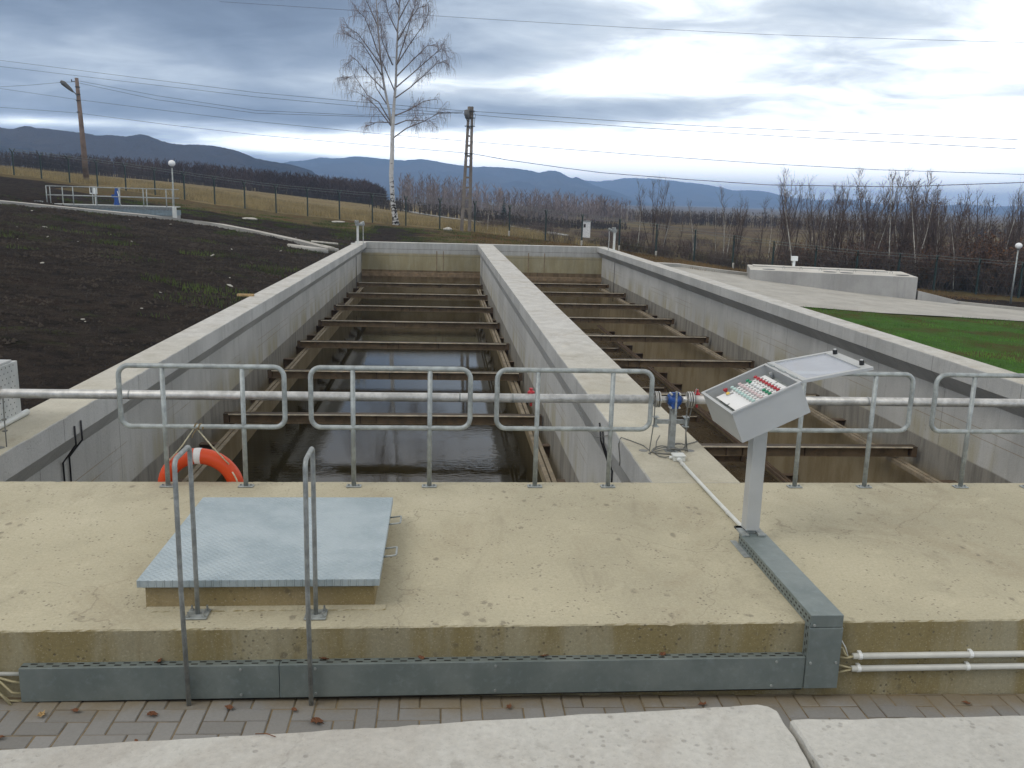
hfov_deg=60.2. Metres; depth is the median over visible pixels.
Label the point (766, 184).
overhead wire
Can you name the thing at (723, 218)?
birch sapling
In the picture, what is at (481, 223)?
meadow bush
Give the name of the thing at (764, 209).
bare tree
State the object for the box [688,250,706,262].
shrub
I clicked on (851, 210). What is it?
bare tree
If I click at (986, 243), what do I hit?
shrub
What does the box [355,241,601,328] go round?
end wall
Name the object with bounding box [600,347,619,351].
scraper flight
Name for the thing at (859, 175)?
thicket tree
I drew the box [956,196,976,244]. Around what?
thicket tree
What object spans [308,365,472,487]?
handrail
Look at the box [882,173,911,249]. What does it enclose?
thicket tree
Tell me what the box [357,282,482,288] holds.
scraper flight
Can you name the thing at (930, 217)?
birch sapling
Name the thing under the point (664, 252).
shrub
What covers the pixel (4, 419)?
sensor rod
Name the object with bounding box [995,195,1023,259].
thicket tree
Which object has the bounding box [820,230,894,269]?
shrub
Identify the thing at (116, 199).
gearmotor
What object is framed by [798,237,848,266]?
shrub
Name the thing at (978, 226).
thicket tree
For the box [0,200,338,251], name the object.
path
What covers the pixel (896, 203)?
thicket tree
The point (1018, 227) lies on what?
thicket tree
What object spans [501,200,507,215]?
conifer
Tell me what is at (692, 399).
water pipe
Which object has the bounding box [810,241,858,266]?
shrub
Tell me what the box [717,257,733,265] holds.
shrub
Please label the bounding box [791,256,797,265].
meter box
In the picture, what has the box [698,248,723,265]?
shrub
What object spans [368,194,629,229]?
scrub
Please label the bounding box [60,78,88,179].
lamp pole
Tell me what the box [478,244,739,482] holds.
dividing wall
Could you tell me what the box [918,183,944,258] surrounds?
bare tree
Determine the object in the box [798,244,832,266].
shrub
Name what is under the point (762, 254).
shrub
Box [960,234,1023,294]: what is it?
shrub
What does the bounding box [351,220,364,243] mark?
valve actuator
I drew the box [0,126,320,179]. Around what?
hills
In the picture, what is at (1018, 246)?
globe lamp
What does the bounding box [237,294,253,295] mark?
wood block
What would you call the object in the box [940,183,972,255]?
thicket tree
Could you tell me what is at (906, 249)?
shrub
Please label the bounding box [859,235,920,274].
shrub
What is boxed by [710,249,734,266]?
shrub
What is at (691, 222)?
birch sapling
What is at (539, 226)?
meadow bush
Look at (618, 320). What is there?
scraper flight
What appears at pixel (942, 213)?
thicket tree
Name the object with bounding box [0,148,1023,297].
wire fence
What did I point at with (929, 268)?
shrub
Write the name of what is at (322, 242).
pipe stub
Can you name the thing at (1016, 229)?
thicket tree
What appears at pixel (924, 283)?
shrub
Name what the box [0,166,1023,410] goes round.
ground
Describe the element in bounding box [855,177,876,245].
thicket tree
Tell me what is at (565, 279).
flight
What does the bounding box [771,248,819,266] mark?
shrub
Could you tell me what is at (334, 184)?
wood
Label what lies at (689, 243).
meadow bush
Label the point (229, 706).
fallen leaf
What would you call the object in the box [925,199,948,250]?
thicket tree
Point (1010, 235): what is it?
birch sapling
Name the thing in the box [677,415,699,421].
scraper flight
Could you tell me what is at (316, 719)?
fallen leaf
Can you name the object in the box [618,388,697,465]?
cable coil
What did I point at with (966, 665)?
conduit pipe
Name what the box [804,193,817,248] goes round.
thicket tree
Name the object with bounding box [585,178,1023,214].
hills
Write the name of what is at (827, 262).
shrub
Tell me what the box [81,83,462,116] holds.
overhead wire
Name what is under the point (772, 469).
guide rail
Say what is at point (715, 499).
conduit pipe
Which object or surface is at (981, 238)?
shrub
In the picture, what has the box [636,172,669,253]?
multi stem tree
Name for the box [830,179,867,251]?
thicket tree
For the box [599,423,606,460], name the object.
black conduit
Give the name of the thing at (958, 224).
thicket tree
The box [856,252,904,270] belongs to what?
shrub
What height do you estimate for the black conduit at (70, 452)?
2.950 m
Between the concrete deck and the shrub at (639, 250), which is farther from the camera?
the shrub at (639, 250)
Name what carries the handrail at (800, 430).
on the concrete deck
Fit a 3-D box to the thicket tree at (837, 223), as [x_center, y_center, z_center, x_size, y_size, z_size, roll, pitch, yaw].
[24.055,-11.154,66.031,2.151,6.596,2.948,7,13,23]
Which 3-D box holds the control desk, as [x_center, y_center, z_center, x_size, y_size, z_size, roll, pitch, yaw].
[1.977,0.488,6.563,1.033,1.458,0.611,0,12,-7]
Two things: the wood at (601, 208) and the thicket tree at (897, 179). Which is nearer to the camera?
the thicket tree at (897, 179)
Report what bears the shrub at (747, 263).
on the ground at (24, 188)
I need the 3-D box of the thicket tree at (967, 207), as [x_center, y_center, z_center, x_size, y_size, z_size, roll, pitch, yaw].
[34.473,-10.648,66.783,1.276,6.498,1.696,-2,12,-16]
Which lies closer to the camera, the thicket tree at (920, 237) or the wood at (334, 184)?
the thicket tree at (920, 237)
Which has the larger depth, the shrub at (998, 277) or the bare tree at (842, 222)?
the bare tree at (842, 222)
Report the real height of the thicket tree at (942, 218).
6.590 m
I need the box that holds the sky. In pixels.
[0,0,1023,206]
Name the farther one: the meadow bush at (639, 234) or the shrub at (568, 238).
the meadow bush at (639, 234)
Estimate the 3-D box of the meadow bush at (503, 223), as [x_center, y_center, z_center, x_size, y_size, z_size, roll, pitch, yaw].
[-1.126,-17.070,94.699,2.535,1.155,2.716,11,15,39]
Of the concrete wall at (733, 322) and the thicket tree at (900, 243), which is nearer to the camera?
the concrete wall at (733, 322)
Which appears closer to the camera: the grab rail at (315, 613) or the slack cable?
the grab rail at (315, 613)
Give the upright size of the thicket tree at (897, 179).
7.979 m
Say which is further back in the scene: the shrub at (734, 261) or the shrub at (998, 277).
the shrub at (734, 261)
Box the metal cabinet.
[0,359,29,428]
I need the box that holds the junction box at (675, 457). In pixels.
[669,452,685,461]
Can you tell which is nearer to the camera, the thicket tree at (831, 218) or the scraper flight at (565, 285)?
the scraper flight at (565, 285)
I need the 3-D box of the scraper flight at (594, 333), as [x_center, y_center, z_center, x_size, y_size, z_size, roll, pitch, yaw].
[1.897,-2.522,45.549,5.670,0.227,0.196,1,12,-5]
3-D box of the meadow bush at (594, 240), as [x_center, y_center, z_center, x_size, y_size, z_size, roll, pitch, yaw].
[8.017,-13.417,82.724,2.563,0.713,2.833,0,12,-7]
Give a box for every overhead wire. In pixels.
[0,66,1013,148]
[0,88,1023,174]
[1,60,1017,139]
[1,107,462,152]
[81,81,462,114]
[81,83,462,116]
[231,2,1023,42]
[476,154,1023,186]
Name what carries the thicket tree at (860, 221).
on the ground at (24, 188)
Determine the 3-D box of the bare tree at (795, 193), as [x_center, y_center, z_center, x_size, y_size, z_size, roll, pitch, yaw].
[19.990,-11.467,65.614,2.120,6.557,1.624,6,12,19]
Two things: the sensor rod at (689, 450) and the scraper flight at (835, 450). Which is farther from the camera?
the scraper flight at (835, 450)
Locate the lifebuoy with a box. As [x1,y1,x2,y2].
[158,423,242,481]
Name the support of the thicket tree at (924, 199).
on the ground at (24, 188)
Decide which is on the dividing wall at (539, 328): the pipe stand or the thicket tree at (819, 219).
the pipe stand
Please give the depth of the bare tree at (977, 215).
63.46 m
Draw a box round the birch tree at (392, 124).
[332,0,461,224]
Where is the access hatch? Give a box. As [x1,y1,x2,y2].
[136,497,401,612]
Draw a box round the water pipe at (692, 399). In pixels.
[0,387,1023,407]
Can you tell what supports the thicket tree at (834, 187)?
on the ground at (24, 188)
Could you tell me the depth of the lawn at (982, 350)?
31.72 m
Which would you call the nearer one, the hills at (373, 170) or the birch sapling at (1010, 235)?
the birch sapling at (1010, 235)
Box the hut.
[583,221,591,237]
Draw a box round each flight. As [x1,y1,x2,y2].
[223,412,541,425]
[267,369,522,380]
[297,340,509,350]
[318,320,499,328]
[334,304,492,312]
[346,292,487,299]
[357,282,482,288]
[527,277,601,281]
[533,283,608,288]
[541,291,625,297]
[554,303,647,309]
[568,317,674,323]
[585,333,602,334]
[586,334,708,342]
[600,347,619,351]
[611,358,754,367]
[620,367,639,368]
[640,386,665,391]
[646,392,819,396]
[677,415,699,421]
[699,443,917,456]
[713,456,744,461]
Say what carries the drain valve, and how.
attached to the water pipe at (692, 399)
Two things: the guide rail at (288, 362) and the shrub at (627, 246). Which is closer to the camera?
the guide rail at (288, 362)
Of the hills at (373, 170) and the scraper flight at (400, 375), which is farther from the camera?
the hills at (373, 170)
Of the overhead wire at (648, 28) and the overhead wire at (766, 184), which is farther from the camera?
the overhead wire at (648, 28)
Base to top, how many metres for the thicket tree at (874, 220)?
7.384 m
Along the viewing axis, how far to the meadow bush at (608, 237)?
107.05 m
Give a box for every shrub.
[542,223,561,241]
[563,233,573,243]
[597,234,612,248]
[610,232,637,250]
[620,239,638,251]
[623,238,641,251]
[636,244,651,253]
[648,237,674,256]
[657,242,675,257]
[679,240,703,260]
[679,245,698,258]
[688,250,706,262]
[692,250,713,262]
[697,248,718,263]
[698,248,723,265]
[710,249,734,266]
[715,242,751,267]
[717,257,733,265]
[720,256,739,267]
[741,251,771,268]
[744,256,771,265]
[745,256,765,268]
[766,236,811,265]
[766,238,825,266]
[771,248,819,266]
[789,244,824,266]
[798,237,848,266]
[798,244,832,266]
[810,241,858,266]
[814,252,848,267]
[816,241,867,268]
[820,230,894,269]
[821,231,871,256]
[837,236,890,269]
[839,253,889,269]
[853,236,942,262]
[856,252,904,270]
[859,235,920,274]
[878,235,940,262]
[884,243,935,287]
[887,247,932,281]
[895,230,967,286]
[895,241,980,290]
[902,256,944,289]
[903,243,963,290]
[906,242,976,290]
[939,229,1023,292]
[943,258,987,290]
[944,240,1017,292]
[948,229,1005,279]
[949,229,1023,286]
[951,253,1019,295]
[957,232,1020,254]
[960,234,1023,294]
[964,229,1023,260]
[967,233,1023,294]
[967,235,1023,291]
[975,252,1023,295]
[979,252,1023,295]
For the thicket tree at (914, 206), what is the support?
on the ground at (24, 188)
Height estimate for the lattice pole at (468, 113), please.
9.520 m
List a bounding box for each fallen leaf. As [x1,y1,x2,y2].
[37,710,44,716]
[147,711,157,715]
[225,704,233,709]
[308,717,323,723]
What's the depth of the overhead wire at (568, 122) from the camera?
61.51 m
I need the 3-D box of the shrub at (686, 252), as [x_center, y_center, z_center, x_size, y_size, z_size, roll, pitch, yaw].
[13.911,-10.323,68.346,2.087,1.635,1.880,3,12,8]
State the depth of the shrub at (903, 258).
62.55 m
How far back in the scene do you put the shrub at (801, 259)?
63.66 m
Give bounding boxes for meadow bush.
[471,216,495,226]
[489,220,512,228]
[529,223,550,231]
[584,237,609,244]
[593,232,622,241]
[615,228,648,247]
[626,227,649,240]
[661,239,692,257]
[666,239,711,251]
[706,240,719,248]
[752,251,774,263]
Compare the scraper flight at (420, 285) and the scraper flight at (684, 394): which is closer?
the scraper flight at (684, 394)
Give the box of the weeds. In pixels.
[0,193,548,318]
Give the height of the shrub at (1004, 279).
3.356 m
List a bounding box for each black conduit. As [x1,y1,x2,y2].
[62,426,76,481]
[68,420,82,481]
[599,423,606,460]
[602,431,612,481]
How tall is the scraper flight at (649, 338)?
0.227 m
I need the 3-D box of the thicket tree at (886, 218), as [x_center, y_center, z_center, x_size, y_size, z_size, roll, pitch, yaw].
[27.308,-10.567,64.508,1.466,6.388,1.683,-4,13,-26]
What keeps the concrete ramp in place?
on the ground at (24, 188)
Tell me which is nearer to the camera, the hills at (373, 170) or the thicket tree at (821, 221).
the thicket tree at (821, 221)
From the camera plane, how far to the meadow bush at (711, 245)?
113.00 m
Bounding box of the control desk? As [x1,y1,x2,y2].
[701,349,873,557]
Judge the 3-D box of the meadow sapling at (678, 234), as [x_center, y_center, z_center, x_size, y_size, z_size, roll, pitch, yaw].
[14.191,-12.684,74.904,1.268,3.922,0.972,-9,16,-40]
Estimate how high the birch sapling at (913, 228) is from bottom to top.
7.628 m
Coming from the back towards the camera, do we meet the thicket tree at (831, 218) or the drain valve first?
the thicket tree at (831, 218)
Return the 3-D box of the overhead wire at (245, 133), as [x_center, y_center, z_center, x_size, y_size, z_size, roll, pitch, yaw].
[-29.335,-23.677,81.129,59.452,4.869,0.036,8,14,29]
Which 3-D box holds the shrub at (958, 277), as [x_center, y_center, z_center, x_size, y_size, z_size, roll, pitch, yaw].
[31.912,-8.142,61.096,5.477,3.563,4.175,4,12,12]
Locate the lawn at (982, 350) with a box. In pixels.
[803,306,1023,372]
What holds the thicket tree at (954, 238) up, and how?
on the ground at (24, 188)
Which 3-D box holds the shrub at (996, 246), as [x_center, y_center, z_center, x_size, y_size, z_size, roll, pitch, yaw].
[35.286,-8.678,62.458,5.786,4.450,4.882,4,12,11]
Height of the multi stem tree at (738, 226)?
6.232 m
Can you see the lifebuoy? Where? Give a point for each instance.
(226, 467)
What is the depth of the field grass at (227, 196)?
84.33 m
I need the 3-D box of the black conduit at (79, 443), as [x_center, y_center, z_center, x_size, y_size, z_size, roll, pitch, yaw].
[-5.168,1.840,10.632,0.446,2.970,0.022,12,16,41]
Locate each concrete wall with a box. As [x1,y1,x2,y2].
[0,242,366,481]
[597,247,1023,482]
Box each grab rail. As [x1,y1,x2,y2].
[172,445,211,705]
[303,446,327,705]
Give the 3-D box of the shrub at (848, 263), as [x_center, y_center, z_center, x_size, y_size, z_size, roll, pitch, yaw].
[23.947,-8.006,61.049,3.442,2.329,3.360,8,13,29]
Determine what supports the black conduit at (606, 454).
attached to the dividing wall at (539, 328)
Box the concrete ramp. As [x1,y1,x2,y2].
[916,291,957,303]
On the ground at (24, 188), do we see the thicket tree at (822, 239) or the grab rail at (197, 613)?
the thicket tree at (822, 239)
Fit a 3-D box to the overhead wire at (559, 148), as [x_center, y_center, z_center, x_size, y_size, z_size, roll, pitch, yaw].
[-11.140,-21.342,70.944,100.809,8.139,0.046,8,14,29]
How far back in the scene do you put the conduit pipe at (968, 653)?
5.51 m
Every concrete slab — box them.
[0,705,810,767]
[789,716,1023,767]
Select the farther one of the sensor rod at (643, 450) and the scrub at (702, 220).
the scrub at (702, 220)
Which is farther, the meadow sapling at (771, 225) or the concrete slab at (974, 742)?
the meadow sapling at (771, 225)
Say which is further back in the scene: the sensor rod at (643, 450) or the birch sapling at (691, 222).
the birch sapling at (691, 222)
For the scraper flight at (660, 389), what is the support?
on the basin floor
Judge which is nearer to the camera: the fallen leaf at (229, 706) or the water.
the fallen leaf at (229, 706)
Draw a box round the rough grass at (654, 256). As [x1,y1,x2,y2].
[470,232,995,301]
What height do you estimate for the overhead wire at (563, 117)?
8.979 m
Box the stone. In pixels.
[242,217,256,219]
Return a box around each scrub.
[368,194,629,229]
[624,208,1021,237]
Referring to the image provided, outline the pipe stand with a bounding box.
[652,391,689,452]
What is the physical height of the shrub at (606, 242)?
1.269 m
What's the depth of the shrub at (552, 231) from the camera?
67.57 m
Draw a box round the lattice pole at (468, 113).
[460,106,475,230]
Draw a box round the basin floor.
[581,329,779,482]
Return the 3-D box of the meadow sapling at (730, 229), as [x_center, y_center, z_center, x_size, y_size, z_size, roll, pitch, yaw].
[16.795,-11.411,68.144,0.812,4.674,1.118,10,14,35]
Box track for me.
[398,209,566,234]
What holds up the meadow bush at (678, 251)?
on the ground at (24, 188)
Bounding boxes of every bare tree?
[754,197,769,258]
[769,186,798,262]
[826,176,857,252]
[844,185,865,256]
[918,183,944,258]
[963,189,992,256]
[969,198,997,253]
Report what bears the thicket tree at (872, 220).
on the ground at (24, 188)
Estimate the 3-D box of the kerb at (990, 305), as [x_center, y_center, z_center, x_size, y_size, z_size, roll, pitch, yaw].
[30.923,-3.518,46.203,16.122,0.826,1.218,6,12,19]
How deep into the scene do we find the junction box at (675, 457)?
8.73 m
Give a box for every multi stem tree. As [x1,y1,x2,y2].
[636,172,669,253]
[727,193,747,257]
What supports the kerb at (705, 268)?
on the ground at (24, 188)
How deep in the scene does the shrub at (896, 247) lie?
63.98 m
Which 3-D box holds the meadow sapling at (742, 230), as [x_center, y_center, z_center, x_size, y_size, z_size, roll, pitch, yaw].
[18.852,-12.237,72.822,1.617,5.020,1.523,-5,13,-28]
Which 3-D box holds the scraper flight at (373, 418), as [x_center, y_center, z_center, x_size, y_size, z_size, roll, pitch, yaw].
[-2.554,0.713,17.801,6.340,0.227,0.196,1,12,-5]
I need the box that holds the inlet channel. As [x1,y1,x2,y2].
[45,185,180,217]
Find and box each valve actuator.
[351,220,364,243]
[607,227,616,250]
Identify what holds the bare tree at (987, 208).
on the ground at (24, 188)
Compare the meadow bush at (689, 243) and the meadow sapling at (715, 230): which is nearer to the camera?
the meadow sapling at (715, 230)
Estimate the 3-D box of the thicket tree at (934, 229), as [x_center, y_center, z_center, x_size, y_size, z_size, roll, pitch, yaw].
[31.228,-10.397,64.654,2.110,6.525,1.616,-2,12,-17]
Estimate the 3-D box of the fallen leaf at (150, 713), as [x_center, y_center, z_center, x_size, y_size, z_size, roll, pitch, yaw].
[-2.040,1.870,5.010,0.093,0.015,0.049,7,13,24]
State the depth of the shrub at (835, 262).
61.48 m
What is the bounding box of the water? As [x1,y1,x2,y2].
[216,299,541,482]
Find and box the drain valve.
[528,388,534,405]
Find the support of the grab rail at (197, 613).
on the pavement
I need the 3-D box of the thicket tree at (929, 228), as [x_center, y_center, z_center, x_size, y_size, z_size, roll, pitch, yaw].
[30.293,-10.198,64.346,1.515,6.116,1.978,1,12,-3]
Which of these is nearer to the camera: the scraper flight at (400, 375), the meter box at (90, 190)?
the scraper flight at (400, 375)
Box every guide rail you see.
[178,287,363,481]
[476,289,564,481]
[597,325,798,482]
[599,288,957,482]
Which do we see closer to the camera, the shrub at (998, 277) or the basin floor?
the basin floor
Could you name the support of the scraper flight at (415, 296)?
attached to the dividing wall at (539, 328)
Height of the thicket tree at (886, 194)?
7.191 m
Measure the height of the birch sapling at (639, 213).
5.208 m
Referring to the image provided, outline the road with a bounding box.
[673,267,1023,320]
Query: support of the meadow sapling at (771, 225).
on the ground at (24, 188)
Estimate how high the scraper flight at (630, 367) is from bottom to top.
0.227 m
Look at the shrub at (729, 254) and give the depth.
65.16 m
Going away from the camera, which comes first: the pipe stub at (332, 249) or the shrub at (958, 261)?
the pipe stub at (332, 249)
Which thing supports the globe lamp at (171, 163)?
on the ground at (24, 188)
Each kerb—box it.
[656,262,747,275]
[952,301,1023,310]
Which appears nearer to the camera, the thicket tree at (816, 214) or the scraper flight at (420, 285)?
the scraper flight at (420, 285)
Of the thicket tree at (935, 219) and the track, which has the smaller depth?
the thicket tree at (935, 219)
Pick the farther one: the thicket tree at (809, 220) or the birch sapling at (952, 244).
the thicket tree at (809, 220)
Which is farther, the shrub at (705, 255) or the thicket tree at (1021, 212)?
the shrub at (705, 255)
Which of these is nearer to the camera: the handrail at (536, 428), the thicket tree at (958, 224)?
the handrail at (536, 428)
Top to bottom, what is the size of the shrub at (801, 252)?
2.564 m
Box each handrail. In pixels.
[116,363,287,486]
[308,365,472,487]
[494,367,654,487]
[768,371,915,487]
[929,373,1023,487]
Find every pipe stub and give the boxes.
[287,244,328,252]
[311,240,337,244]
[320,244,335,251]
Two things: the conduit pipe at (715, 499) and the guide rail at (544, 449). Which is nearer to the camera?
the conduit pipe at (715, 499)
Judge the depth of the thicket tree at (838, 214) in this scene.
68.83 m
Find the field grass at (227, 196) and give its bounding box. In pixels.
[0,165,599,246]
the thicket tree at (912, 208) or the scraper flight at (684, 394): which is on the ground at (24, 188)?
the thicket tree at (912, 208)
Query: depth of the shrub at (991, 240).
64.22 m
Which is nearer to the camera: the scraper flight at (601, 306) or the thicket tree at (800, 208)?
the scraper flight at (601, 306)
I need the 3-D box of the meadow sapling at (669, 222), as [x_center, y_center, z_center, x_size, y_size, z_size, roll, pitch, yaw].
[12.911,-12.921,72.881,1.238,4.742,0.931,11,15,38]
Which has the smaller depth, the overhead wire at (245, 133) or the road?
the road
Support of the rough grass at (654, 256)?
on the ground at (24, 188)
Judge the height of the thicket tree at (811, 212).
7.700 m
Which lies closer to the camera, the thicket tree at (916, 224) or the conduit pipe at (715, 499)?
the conduit pipe at (715, 499)
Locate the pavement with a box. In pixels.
[0,694,1023,749]
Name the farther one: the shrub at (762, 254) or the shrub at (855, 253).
the shrub at (762, 254)
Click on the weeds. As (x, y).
(233, 231)
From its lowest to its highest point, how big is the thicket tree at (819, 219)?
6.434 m
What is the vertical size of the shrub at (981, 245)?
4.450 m
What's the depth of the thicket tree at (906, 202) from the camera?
68.78 m
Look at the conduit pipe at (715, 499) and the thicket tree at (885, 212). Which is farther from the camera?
the thicket tree at (885, 212)
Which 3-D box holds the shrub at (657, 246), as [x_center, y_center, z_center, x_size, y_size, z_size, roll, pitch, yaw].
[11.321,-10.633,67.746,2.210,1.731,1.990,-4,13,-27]
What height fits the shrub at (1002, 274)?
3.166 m
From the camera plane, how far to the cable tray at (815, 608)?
5.46 m
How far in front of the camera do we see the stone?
55.77 m
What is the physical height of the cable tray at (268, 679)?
0.225 m
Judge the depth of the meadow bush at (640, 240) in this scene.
82.11 m
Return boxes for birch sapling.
[634,188,645,249]
[687,198,697,249]
[717,185,732,253]
[776,165,801,263]
[904,181,926,262]
[915,192,938,260]
[947,212,960,290]
[1002,191,1023,253]
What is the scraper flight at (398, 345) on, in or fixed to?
attached to the dividing wall at (539, 328)
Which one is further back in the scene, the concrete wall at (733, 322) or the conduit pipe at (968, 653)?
the concrete wall at (733, 322)
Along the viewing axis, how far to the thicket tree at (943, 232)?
63.28 m
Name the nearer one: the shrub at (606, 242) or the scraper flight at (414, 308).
the scraper flight at (414, 308)
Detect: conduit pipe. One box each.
[678,459,740,525]
[838,661,1023,672]
[840,647,1023,659]
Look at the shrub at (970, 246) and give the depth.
66.34 m
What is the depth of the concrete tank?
49.77 m
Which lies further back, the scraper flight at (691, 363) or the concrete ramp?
the concrete ramp
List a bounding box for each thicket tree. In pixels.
[774,181,793,258]
[775,171,812,258]
[780,194,804,261]
[796,186,821,255]
[797,178,831,257]
[804,190,826,244]
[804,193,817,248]
[809,192,833,257]
[814,204,830,250]
[817,205,827,254]
[820,192,840,246]
[823,192,849,254]
[824,182,838,252]
[829,193,843,244]
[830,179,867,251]
[843,198,855,259]
[851,162,877,248]
[853,191,866,240]
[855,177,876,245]
[857,182,885,258]
[860,199,878,245]
[862,190,882,250]
[865,188,889,260]
[871,178,904,247]
[875,168,913,250]
[876,178,898,245]
[876,199,896,253]
[882,168,904,254]
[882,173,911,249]
[885,177,926,257]
[890,188,922,257]
[900,182,912,241]
[901,175,924,247]
[903,177,924,253]
[907,173,939,252]
[908,196,927,256]
[911,200,926,248]
[913,168,938,247]
[920,194,929,245]
[920,206,940,248]
[922,186,945,249]
[925,189,946,253]
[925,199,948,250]
[926,200,955,281]
[929,193,970,287]
[929,203,944,254]
[933,184,947,253]
[935,205,951,248]
[936,200,948,237]
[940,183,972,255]
[940,193,953,242]
[944,194,967,256]
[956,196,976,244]
[961,199,974,243]
[970,212,985,256]
[980,195,1002,244]
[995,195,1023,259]
[1005,186,1023,256]
[1007,209,1023,246]
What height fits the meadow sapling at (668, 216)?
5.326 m
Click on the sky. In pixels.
(932, 86)
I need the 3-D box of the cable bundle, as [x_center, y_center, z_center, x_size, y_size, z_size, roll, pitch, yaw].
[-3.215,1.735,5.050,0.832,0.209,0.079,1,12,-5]
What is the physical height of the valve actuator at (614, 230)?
1.220 m
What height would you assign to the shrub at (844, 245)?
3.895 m
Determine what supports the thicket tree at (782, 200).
on the ground at (24, 188)
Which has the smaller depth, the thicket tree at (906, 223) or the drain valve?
the drain valve
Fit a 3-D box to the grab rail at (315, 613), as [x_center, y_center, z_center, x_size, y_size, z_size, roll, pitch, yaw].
[-1.170,1.127,5.173,0.130,1.535,0.364,1,12,-5]
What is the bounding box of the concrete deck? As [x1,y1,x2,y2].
[0,481,1023,696]
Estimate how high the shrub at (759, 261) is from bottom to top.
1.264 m
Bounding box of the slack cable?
[573,390,607,437]
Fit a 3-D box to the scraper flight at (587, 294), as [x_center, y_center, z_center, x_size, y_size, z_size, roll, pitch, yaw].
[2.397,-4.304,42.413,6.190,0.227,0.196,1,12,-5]
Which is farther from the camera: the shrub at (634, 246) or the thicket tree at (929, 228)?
the shrub at (634, 246)
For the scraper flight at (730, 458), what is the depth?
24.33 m
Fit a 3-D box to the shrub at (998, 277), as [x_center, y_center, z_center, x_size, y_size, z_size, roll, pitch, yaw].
[31.934,-7.436,59.327,4.195,2.908,4.297,13,16,43]
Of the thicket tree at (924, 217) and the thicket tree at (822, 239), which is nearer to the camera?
the thicket tree at (924, 217)
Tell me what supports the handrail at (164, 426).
on the concrete deck
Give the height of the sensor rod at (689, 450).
0.620 m
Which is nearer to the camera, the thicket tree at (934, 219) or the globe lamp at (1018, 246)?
the globe lamp at (1018, 246)
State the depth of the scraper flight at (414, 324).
31.10 m
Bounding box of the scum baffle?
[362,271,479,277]
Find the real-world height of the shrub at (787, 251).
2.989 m
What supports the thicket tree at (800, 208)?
on the ground at (24, 188)
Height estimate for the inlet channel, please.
2.254 m
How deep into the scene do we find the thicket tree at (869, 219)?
71.29 m
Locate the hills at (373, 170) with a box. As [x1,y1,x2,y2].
[285,156,656,205]
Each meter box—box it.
[89,186,96,203]
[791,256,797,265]
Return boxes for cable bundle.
[0,672,20,704]
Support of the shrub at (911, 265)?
on the ground at (24, 188)
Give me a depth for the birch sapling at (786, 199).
63.00 m
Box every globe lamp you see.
[168,160,174,205]
[1009,243,1021,303]
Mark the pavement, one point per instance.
(255, 717)
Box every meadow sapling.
[661,194,675,243]
[662,201,674,246]
[675,216,685,256]
[713,207,720,251]
[726,208,736,256]
[736,209,748,247]
[766,207,775,256]
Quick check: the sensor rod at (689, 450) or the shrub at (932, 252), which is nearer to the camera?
the sensor rod at (689, 450)
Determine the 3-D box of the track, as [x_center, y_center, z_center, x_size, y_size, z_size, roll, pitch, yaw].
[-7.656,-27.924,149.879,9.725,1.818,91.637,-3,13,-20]
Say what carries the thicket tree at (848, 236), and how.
on the ground at (24, 188)
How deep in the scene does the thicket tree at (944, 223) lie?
66.72 m
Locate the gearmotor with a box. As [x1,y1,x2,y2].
[111,188,119,204]
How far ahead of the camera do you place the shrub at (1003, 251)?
59.63 m
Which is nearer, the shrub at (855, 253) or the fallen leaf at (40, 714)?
the fallen leaf at (40, 714)
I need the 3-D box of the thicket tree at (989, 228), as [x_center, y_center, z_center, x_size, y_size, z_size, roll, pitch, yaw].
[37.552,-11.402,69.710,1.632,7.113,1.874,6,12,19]
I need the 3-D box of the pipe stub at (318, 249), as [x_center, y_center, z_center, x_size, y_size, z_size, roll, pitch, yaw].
[-9.098,-5.987,39.285,1.953,0.439,0.300,5,12,16]
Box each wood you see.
[0,150,386,205]
[396,172,633,221]
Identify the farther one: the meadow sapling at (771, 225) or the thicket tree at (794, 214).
the meadow sapling at (771, 225)
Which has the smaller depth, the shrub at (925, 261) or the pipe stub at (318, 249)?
the pipe stub at (318, 249)
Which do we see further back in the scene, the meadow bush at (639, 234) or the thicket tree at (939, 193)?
the meadow bush at (639, 234)
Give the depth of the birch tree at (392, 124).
67.33 m
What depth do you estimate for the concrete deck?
5.99 m
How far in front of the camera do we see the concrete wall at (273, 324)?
15.22 m
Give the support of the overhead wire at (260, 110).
attached to the lattice pole at (468, 113)
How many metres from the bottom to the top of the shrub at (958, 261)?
3.426 m
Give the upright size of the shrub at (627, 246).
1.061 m
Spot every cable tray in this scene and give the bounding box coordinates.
[18,652,805,701]
[738,534,843,688]
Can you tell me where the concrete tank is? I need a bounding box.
[747,264,917,299]
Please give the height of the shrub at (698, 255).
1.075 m
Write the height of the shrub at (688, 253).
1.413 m
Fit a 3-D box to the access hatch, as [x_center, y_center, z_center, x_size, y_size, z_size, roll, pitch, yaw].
[-1.548,1.137,6.108,1.531,0.216,1.521,1,12,-5]
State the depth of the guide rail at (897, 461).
19.31 m
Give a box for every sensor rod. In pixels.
[0,398,7,448]
[639,393,655,451]
[685,393,693,451]
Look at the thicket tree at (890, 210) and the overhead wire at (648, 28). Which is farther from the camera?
the overhead wire at (648, 28)
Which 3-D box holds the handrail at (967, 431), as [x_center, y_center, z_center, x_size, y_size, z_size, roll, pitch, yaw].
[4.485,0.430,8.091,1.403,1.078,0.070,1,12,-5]

